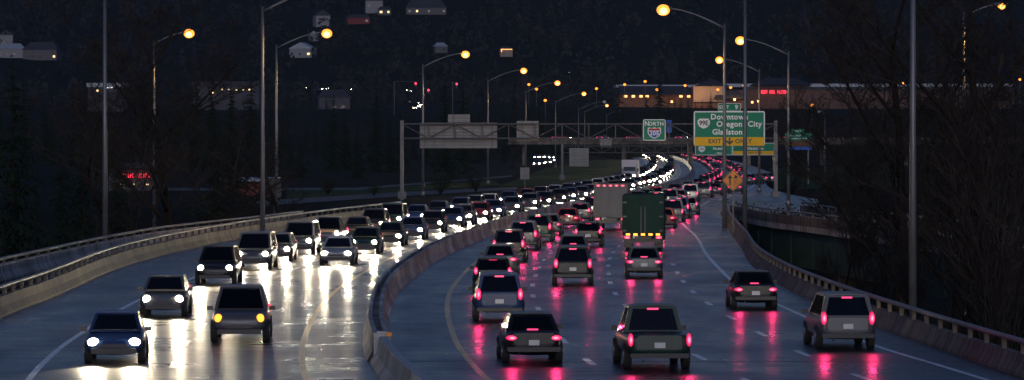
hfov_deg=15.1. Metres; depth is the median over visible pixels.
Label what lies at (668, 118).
conifer
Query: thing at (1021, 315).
sapling
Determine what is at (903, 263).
sapling
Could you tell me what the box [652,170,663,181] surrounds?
suv
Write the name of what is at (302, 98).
hillside wood
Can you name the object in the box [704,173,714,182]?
suv
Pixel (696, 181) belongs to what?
sedan
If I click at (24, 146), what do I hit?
conifer
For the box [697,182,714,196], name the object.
suv
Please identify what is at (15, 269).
bridge parapet
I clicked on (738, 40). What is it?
street lamp
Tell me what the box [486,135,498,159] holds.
conifer
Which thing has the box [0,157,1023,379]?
road
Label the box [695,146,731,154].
exit sign
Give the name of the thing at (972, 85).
bare tree
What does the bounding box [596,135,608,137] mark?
sedan
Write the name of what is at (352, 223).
sedan
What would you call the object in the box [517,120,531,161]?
conifer
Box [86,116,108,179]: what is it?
conifer
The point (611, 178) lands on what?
sedan
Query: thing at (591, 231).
hatchback
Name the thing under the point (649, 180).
sedan
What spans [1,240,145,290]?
bush
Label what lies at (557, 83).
street lamp
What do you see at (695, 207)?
hatchback
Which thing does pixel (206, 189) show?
frontage road
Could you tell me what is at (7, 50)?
house
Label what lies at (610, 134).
conifer
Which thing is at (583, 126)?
conifer
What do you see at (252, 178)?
red building
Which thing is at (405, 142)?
bare tree
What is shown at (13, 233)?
conifer
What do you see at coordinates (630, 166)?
box truck
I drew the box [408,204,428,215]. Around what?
sedan
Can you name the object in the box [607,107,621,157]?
conifer
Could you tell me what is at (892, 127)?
bare tree
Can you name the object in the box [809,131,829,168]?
bare tree
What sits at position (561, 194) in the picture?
hatchback
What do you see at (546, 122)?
bare tree
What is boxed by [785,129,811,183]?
guide sign
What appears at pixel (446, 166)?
conifer
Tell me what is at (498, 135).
conifer
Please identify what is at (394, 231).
sedan
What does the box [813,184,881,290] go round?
sapling
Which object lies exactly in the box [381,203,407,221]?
van
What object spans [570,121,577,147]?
conifer
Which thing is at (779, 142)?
bare tree
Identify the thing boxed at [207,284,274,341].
pickup truck
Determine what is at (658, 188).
hatchback
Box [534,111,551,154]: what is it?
conifer
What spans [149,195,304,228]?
bush
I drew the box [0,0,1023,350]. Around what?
ground
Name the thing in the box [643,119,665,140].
route sign
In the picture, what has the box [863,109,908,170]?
bare tree
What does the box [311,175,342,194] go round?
bush
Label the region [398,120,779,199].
sign gantry
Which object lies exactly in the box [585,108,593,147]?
conifer
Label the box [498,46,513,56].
house
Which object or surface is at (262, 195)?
street lamp
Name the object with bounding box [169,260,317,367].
lane dashes
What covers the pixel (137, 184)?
store building
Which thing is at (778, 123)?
bare tree
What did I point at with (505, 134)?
conifer
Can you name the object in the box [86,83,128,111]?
store building
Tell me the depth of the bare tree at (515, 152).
871.71 m
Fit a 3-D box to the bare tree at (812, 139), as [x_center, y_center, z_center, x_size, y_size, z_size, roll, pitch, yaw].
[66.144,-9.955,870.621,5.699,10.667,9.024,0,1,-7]
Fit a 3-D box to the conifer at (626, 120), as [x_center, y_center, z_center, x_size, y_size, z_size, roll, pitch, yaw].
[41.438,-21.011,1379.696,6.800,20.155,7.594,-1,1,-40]
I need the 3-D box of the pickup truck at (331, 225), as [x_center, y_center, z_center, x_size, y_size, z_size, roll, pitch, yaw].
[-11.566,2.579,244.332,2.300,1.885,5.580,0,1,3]
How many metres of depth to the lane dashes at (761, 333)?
135.65 m
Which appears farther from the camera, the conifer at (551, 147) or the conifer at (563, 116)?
the conifer at (563, 116)
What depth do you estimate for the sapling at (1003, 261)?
143.43 m
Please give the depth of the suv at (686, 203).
325.00 m
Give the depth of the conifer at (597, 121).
1548.00 m
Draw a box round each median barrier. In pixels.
[362,155,694,361]
[370,336,430,379]
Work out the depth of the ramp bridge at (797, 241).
295.75 m
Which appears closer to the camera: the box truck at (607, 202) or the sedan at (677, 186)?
the box truck at (607, 202)
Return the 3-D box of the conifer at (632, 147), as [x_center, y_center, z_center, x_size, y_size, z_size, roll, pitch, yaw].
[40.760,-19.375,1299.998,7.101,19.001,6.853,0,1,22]
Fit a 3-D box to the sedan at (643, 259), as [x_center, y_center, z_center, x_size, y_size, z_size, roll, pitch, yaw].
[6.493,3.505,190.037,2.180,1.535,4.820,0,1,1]
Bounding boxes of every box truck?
[594,183,630,227]
[621,160,638,175]
[622,193,666,250]
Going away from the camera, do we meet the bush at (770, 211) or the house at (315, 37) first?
the bush at (770, 211)
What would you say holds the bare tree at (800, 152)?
on the lawn at (811, 185)
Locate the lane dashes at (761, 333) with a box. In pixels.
[671,263,871,379]
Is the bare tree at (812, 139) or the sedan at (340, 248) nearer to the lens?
the sedan at (340, 248)
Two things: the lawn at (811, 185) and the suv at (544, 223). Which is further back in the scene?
the lawn at (811, 185)
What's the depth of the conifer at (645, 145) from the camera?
1299.13 m
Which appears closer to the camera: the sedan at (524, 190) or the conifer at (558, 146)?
the sedan at (524, 190)
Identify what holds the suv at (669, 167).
on the road at (581, 310)
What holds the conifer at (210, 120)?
on the ground at (640, 50)
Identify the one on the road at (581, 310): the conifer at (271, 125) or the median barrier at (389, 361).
the median barrier at (389, 361)
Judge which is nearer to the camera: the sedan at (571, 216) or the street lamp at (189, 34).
the sedan at (571, 216)
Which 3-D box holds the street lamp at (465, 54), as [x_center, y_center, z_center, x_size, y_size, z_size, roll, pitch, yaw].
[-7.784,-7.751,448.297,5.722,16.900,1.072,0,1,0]
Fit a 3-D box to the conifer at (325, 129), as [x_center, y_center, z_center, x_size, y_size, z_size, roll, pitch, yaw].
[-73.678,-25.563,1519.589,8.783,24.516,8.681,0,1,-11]
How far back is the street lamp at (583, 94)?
859.18 m
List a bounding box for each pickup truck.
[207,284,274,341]
[317,216,348,241]
[584,196,593,212]
[610,303,691,368]
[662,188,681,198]
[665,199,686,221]
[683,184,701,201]
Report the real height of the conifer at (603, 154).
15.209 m
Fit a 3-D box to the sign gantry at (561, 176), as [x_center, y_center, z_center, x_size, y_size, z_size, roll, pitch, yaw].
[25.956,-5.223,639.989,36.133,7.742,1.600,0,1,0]
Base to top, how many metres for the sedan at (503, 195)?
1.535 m
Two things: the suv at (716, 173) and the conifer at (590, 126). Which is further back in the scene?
the conifer at (590, 126)
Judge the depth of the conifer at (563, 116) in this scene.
1537.47 m
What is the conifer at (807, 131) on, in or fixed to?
on the ground at (640, 50)
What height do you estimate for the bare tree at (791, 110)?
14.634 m
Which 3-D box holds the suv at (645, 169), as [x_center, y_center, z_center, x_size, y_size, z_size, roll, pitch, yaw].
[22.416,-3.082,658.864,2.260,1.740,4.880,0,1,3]
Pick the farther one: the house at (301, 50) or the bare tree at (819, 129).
the house at (301, 50)
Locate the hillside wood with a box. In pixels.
[0,0,1023,109]
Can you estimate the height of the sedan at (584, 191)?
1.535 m
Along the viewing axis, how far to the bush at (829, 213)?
320.89 m
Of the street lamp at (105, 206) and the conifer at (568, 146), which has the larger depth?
the conifer at (568, 146)
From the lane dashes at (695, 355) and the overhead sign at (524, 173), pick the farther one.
the overhead sign at (524, 173)
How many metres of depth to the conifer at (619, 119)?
1306.06 m
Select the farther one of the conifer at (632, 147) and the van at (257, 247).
the conifer at (632, 147)
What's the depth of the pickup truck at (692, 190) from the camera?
410.76 m
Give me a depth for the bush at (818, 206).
330.26 m
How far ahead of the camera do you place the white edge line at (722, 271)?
151.09 m
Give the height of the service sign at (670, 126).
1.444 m
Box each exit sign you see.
[694,111,764,145]
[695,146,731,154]
[733,143,773,154]
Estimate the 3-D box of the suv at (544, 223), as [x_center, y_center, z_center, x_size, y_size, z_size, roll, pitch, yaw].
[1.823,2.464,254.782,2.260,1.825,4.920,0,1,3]
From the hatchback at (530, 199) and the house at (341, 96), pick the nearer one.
the hatchback at (530, 199)
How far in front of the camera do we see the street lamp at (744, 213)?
261.86 m
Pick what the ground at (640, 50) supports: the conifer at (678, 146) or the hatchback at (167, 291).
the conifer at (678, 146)
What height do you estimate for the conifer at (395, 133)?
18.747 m
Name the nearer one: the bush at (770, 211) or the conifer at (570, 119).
the bush at (770, 211)
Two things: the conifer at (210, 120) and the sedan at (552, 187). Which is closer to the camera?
the sedan at (552, 187)
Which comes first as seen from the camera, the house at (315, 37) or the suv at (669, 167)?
the suv at (669, 167)
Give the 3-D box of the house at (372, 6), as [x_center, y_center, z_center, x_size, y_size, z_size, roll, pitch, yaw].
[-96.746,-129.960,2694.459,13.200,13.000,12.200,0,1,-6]
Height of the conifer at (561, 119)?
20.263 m
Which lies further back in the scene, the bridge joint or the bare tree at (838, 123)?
the bare tree at (838, 123)
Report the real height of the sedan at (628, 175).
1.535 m
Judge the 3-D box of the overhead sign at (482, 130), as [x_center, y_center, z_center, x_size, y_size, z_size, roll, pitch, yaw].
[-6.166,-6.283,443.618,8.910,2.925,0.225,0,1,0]
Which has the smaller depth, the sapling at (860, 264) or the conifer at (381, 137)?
the sapling at (860, 264)
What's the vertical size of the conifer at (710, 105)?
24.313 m
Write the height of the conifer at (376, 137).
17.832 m
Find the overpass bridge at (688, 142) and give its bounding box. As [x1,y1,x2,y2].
[508,138,1019,165]
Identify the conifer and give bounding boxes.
[0,55,51,261]
[5,79,40,176]
[9,177,56,290]
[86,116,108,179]
[99,145,137,229]
[197,87,224,181]
[219,92,248,201]
[220,82,242,176]
[236,77,272,176]
[258,122,271,167]
[265,128,272,157]
[267,101,274,153]
[269,124,281,155]
[272,104,291,169]
[316,94,332,154]
[320,94,343,171]
[334,102,354,169]
[362,88,386,171]
[373,113,382,152]
[391,113,408,171]
[392,116,399,152]
[399,113,408,152]
[408,135,420,159]
[417,116,431,164]
[429,148,442,171]
[431,74,462,180]
[451,73,480,173]
[470,106,489,163]
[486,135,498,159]
[494,108,502,152]
[497,114,510,154]
[498,113,510,155]
[504,82,521,157]
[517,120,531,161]
[519,97,533,156]
[527,103,535,156]
[529,99,546,157]
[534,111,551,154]
[545,95,565,156]
[546,103,559,157]
[558,104,567,156]
[560,96,570,133]
[560,120,572,155]
[563,128,571,155]
[567,107,576,147]
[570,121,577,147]
[577,98,587,136]
[577,129,583,147]
[580,112,586,145]
[585,101,600,156]
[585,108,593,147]
[593,103,600,151]
[594,104,603,154]
[599,119,607,157]
[600,117,617,157]
[605,82,628,155]
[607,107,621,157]
[623,105,631,150]
[626,105,640,157]
[629,118,642,155]
[635,89,656,155]
[635,112,643,147]
[646,68,673,156]
[664,98,677,154]
[669,99,678,151]
[671,93,688,156]
[684,93,694,153]
[690,102,697,147]
[693,101,707,156]
[705,91,717,155]
[784,95,807,170]
[803,111,814,152]
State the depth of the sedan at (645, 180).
529.16 m
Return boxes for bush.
[0,245,80,293]
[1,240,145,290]
[27,238,57,256]
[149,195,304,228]
[189,188,293,222]
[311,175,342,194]
[363,182,382,195]
[420,172,457,194]
[459,172,484,191]
[727,199,808,227]
[750,204,834,232]
[766,168,807,194]
[796,187,852,216]
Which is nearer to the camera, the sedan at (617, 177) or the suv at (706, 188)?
the suv at (706, 188)
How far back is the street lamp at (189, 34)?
357.20 m
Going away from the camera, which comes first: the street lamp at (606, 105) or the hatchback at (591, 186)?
the hatchback at (591, 186)
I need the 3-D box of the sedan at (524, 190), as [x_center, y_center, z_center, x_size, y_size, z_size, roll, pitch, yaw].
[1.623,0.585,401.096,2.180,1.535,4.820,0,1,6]
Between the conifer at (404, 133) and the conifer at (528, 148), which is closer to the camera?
the conifer at (528, 148)
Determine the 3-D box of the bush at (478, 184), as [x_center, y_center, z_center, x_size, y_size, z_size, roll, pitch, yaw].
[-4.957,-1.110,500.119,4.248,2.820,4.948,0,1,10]
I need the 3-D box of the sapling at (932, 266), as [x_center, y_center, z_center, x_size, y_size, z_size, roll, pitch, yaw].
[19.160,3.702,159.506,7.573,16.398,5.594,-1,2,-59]
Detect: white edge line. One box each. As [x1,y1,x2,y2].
[25,157,646,379]
[679,201,989,379]
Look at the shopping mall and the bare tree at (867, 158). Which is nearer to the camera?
the bare tree at (867, 158)
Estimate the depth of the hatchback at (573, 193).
407.44 m
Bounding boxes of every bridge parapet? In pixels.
[0,201,400,317]
[0,210,303,290]
[720,207,1023,377]
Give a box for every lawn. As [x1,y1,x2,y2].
[287,180,500,198]
[500,160,621,185]
[768,167,896,189]
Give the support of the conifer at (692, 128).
on the ground at (640, 50)
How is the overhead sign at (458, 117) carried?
attached to the sign gantry at (402, 194)
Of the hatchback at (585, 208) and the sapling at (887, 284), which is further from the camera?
the hatchback at (585, 208)
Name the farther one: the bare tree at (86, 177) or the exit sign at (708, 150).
the exit sign at (708, 150)
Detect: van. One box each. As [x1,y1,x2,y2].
[237,231,277,268]
[284,220,320,253]
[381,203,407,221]
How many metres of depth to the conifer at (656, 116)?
1249.37 m
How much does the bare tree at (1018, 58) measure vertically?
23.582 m
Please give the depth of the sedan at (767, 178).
573.52 m
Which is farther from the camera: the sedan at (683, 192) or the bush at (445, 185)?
the bush at (445, 185)
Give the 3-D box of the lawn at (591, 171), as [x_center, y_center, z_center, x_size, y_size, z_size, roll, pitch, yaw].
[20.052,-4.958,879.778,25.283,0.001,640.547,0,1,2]
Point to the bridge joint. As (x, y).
(695, 361)
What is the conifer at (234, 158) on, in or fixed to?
on the ground at (640, 50)
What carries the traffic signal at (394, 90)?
on the ground at (640, 50)
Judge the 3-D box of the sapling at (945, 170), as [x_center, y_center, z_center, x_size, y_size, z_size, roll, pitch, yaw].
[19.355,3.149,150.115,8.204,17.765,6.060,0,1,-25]
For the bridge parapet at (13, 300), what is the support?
on the bridge deck
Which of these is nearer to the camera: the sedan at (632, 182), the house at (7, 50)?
the sedan at (632, 182)
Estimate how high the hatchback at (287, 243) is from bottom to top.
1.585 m
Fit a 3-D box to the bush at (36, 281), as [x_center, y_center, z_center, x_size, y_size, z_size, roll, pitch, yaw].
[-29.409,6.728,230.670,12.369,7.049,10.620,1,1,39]
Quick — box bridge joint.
[410,361,966,361]
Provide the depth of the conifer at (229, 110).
705.38 m
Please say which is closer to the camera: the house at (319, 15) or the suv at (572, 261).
the suv at (572, 261)
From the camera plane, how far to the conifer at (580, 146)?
1433.61 m
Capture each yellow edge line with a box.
[299,163,680,379]
[445,159,706,379]
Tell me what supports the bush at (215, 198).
on the ground at (640, 50)
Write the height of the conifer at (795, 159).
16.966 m
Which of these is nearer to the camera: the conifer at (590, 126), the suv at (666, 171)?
the suv at (666, 171)
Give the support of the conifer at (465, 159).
on the ground at (640, 50)
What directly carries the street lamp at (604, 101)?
on the lawn at (591, 171)
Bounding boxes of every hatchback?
[137,273,192,316]
[275,232,297,261]
[347,226,383,253]
[422,210,447,232]
[448,197,471,206]
[455,204,476,224]
[467,195,485,202]
[469,256,516,291]
[521,192,541,207]
[533,186,549,192]
[552,188,569,201]
[563,187,578,199]
[571,202,593,220]
[573,221,606,246]
[584,184,593,195]
[592,178,604,183]
[615,174,626,179]
[631,176,643,187]
[649,186,663,190]
[688,197,701,214]
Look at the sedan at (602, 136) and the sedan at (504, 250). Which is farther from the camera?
the sedan at (602, 136)
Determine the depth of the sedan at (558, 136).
930.62 m
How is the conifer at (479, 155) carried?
on the ground at (640, 50)
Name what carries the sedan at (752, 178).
on the road at (581, 310)
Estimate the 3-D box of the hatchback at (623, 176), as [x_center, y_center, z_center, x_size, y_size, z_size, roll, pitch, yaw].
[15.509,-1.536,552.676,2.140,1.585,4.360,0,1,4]
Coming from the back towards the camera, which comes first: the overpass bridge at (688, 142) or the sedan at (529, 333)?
the overpass bridge at (688, 142)
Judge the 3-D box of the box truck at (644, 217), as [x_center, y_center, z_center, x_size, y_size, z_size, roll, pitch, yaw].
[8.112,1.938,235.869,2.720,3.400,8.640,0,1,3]
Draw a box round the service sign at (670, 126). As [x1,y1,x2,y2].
[666,120,671,132]
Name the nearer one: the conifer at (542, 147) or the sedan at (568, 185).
the sedan at (568, 185)
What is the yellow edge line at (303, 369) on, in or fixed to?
on the road at (581, 310)
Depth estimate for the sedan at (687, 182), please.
471.71 m
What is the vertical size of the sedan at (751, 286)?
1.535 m
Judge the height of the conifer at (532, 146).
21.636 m
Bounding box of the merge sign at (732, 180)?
[722,170,742,234]
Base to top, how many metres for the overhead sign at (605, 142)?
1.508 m
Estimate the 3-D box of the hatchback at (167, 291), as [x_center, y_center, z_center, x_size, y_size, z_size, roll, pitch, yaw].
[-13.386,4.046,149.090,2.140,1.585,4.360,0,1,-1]
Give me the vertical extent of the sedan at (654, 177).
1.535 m
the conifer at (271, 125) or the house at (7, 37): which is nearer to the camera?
the conifer at (271, 125)
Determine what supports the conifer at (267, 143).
on the ground at (640, 50)
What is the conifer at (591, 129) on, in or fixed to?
on the ground at (640, 50)
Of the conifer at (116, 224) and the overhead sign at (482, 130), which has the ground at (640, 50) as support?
the conifer at (116, 224)
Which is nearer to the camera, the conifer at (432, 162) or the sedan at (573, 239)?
the sedan at (573, 239)
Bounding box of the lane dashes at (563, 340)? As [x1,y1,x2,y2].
[530,174,727,364]
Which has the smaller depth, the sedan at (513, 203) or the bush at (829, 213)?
the bush at (829, 213)
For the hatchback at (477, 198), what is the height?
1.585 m
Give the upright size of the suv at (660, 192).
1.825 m
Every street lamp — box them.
[102,0,107,240]
[151,29,193,231]
[260,0,286,230]
[275,29,331,204]
[421,51,469,195]
[486,68,526,183]
[525,81,559,166]
[554,92,585,167]
[578,100,605,159]
[584,104,608,147]
[657,4,726,227]
[715,57,760,191]
[735,36,790,205]
[742,0,746,229]
[816,110,825,175]
[908,0,916,318]
[962,2,1007,314]
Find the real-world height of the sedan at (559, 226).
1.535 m
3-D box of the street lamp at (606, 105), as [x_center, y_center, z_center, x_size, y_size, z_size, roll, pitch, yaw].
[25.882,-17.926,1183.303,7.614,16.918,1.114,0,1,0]
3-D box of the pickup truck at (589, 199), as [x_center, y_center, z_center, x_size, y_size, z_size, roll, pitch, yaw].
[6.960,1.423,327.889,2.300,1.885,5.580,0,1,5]
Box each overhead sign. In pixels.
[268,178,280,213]
[420,125,496,147]
[448,114,469,121]
[517,121,538,140]
[520,167,528,187]
[569,148,588,165]
[600,139,611,146]
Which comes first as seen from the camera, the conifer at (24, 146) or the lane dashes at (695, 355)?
the lane dashes at (695, 355)
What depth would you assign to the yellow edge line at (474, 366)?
137.76 m
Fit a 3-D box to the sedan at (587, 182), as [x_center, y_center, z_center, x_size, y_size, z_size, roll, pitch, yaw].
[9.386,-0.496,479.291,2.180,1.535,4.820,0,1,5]
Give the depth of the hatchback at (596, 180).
493.21 m
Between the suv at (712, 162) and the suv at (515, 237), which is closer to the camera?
the suv at (515, 237)
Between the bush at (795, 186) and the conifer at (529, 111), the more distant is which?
the conifer at (529, 111)
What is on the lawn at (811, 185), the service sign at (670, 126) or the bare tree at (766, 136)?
the bare tree at (766, 136)
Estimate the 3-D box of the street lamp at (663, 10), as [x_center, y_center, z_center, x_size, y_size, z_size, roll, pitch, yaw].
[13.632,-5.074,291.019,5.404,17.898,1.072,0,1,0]
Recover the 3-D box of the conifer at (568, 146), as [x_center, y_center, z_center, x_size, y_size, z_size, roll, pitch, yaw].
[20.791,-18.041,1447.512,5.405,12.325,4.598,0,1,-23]
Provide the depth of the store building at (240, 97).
1959.52 m
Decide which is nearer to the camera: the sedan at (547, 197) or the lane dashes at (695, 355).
the lane dashes at (695, 355)
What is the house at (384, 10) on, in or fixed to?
on the ground at (640, 50)
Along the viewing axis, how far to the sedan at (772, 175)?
578.36 m
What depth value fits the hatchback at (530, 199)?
365.54 m
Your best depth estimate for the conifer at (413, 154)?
1222.27 m
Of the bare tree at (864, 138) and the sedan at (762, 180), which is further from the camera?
the bare tree at (864, 138)
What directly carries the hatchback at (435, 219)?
on the road at (581, 310)
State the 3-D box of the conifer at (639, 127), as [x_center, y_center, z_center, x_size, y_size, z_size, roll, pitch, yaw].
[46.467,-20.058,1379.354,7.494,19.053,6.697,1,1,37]
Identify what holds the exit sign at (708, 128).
attached to the sign gantry at (402, 194)
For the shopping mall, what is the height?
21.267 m
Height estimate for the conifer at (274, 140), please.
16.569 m
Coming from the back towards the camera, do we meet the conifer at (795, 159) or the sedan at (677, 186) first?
the conifer at (795, 159)
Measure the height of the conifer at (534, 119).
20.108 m
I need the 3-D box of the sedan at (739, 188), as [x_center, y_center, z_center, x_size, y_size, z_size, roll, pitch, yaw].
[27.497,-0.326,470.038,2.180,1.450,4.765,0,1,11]
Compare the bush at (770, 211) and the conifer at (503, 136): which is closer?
the bush at (770, 211)
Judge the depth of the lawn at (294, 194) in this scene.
516.50 m
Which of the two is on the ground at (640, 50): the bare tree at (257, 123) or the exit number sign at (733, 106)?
the bare tree at (257, 123)
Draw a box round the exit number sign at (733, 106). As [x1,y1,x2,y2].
[718,103,740,110]
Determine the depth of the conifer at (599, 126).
1491.35 m
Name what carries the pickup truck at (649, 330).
on the road at (581, 310)
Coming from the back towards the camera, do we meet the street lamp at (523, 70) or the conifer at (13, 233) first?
the street lamp at (523, 70)
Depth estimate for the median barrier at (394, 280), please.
196.75 m
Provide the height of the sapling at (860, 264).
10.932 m
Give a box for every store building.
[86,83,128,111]
[109,162,168,190]
[192,81,260,109]
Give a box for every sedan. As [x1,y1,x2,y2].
[80,310,151,362]
[318,236,357,264]
[344,216,372,235]
[379,221,407,245]
[401,216,428,238]
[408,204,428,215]
[428,201,450,210]
[444,207,467,226]
[472,202,492,220]
[480,243,522,273]
[482,193,499,199]
[486,199,505,216]
[493,311,562,362]
[498,191,518,199]
[503,196,524,211]
[517,188,535,196]
[533,160,539,165]
[538,191,555,204]
[542,213,565,234]
[548,184,562,191]
[552,135,570,137]
[554,234,592,257]
[557,208,582,225]
[562,183,575,186]
[570,182,582,185]
[576,186,591,197]
[582,180,594,185]
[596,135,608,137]
[605,176,615,180]
[611,175,622,179]
[621,246,664,277]
[623,173,632,177]
[624,178,637,188]
[626,135,640,137]
[640,176,647,186]
[641,175,652,185]
[641,189,654,192]
[646,174,657,184]
[665,208,678,227]
[666,184,682,188]
[675,135,686,137]
[678,189,690,196]
[681,181,694,186]
[693,179,706,183]
[707,183,721,195]
[723,269,777,308]
[728,182,742,192]
[747,174,757,183]
[749,174,764,183]
[761,173,771,182]
[768,173,773,182]
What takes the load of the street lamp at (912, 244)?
on the ground at (640, 50)
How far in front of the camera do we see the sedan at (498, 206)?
329.14 m
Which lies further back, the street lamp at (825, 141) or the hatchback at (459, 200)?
the street lamp at (825, 141)
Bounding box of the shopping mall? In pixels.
[613,78,1013,108]
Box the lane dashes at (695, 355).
[606,240,748,379]
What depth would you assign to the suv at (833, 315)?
124.93 m
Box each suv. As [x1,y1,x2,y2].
[194,244,242,284]
[362,208,389,226]
[468,271,526,319]
[490,228,530,261]
[510,220,542,249]
[526,214,556,241]
[549,245,596,284]
[639,167,649,173]
[649,191,669,198]
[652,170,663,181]
[658,168,669,178]
[663,166,673,175]
[670,197,692,217]
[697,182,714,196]
[698,175,712,182]
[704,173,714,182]
[708,161,716,169]
[708,171,720,177]
[802,291,874,347]
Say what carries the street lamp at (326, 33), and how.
on the ground at (640, 50)
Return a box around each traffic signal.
[394,81,416,114]
[452,82,457,113]
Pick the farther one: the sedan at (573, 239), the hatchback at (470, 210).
the hatchback at (470, 210)
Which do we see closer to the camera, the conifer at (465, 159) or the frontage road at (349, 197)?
the frontage road at (349, 197)
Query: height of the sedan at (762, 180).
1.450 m
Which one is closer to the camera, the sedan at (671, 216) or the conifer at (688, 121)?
the sedan at (671, 216)
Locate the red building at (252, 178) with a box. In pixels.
[225,177,279,194]
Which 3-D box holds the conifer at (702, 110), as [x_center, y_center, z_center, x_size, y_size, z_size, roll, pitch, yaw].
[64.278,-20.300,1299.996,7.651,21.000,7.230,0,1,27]
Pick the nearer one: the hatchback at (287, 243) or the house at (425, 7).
the hatchback at (287, 243)
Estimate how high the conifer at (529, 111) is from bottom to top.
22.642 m
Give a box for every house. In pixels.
[0,30,12,44]
[0,43,23,57]
[22,42,60,60]
[289,42,316,57]
[308,31,318,41]
[312,10,330,26]
[316,89,349,108]
[347,14,369,23]
[365,0,383,12]
[377,7,392,14]
[405,0,446,14]
[432,43,447,52]
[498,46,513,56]
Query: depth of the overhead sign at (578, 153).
630.71 m
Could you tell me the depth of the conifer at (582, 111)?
1715.11 m
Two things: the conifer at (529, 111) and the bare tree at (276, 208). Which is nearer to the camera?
the bare tree at (276, 208)
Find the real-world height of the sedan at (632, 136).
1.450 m
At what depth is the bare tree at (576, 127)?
1504.02 m
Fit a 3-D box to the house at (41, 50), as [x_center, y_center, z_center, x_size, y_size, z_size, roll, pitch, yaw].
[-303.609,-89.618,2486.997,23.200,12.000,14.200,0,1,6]
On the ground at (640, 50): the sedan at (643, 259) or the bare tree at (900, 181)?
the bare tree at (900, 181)
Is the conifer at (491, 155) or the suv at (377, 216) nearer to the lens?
the suv at (377, 216)
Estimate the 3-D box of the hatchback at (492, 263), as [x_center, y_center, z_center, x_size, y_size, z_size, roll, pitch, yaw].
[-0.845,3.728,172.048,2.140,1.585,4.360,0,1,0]
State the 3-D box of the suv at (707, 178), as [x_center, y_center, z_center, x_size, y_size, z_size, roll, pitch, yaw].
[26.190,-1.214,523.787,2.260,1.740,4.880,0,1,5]
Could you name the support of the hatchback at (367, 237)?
on the road at (581, 310)
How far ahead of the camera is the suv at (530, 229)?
233.96 m
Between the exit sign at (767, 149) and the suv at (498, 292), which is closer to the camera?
the suv at (498, 292)
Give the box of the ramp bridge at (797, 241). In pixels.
[730,202,1023,349]
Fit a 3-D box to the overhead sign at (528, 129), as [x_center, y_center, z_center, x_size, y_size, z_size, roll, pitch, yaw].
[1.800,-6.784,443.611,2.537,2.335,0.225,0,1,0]
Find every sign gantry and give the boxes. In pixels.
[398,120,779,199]
[559,139,773,179]
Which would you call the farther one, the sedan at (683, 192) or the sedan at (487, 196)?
the sedan at (683, 192)
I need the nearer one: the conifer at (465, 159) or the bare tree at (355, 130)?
the conifer at (465, 159)
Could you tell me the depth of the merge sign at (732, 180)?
268.02 m
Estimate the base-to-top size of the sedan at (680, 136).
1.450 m
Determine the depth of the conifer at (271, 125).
1500.17 m
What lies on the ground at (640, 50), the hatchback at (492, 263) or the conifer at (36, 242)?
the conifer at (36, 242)
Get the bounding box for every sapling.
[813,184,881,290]
[839,181,896,303]
[859,199,900,308]
[879,208,941,315]
[888,82,1023,343]
[892,42,1023,349]
[937,184,1023,348]
[944,149,1023,350]
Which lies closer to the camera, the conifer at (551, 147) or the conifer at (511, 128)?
the conifer at (511, 128)
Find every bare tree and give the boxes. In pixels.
[10,74,216,246]
[25,0,311,229]
[200,124,310,221]
[233,101,260,149]
[345,123,365,153]
[404,136,409,159]
[510,141,524,168]
[537,112,556,151]
[569,115,587,136]
[569,125,586,147]
[756,104,794,155]
[765,100,812,173]
[765,114,786,137]
[766,118,786,168]
[770,0,1023,319]
[773,41,989,287]
[785,0,1023,333]
[792,146,806,164]
[798,123,815,165]
[804,117,836,144]
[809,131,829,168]
[822,113,847,160]
[844,125,888,162]
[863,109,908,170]
[881,104,921,173]
[958,16,1023,250]
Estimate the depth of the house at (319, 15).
2622.30 m
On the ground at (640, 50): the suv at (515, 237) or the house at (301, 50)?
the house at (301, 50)
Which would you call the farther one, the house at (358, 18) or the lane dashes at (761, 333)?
the house at (358, 18)
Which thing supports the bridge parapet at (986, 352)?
on the bridge deck
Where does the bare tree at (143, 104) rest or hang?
on the ground at (640, 50)
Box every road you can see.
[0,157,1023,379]
[156,175,511,190]
[249,187,516,205]
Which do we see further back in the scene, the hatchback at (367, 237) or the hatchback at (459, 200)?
the hatchback at (459, 200)

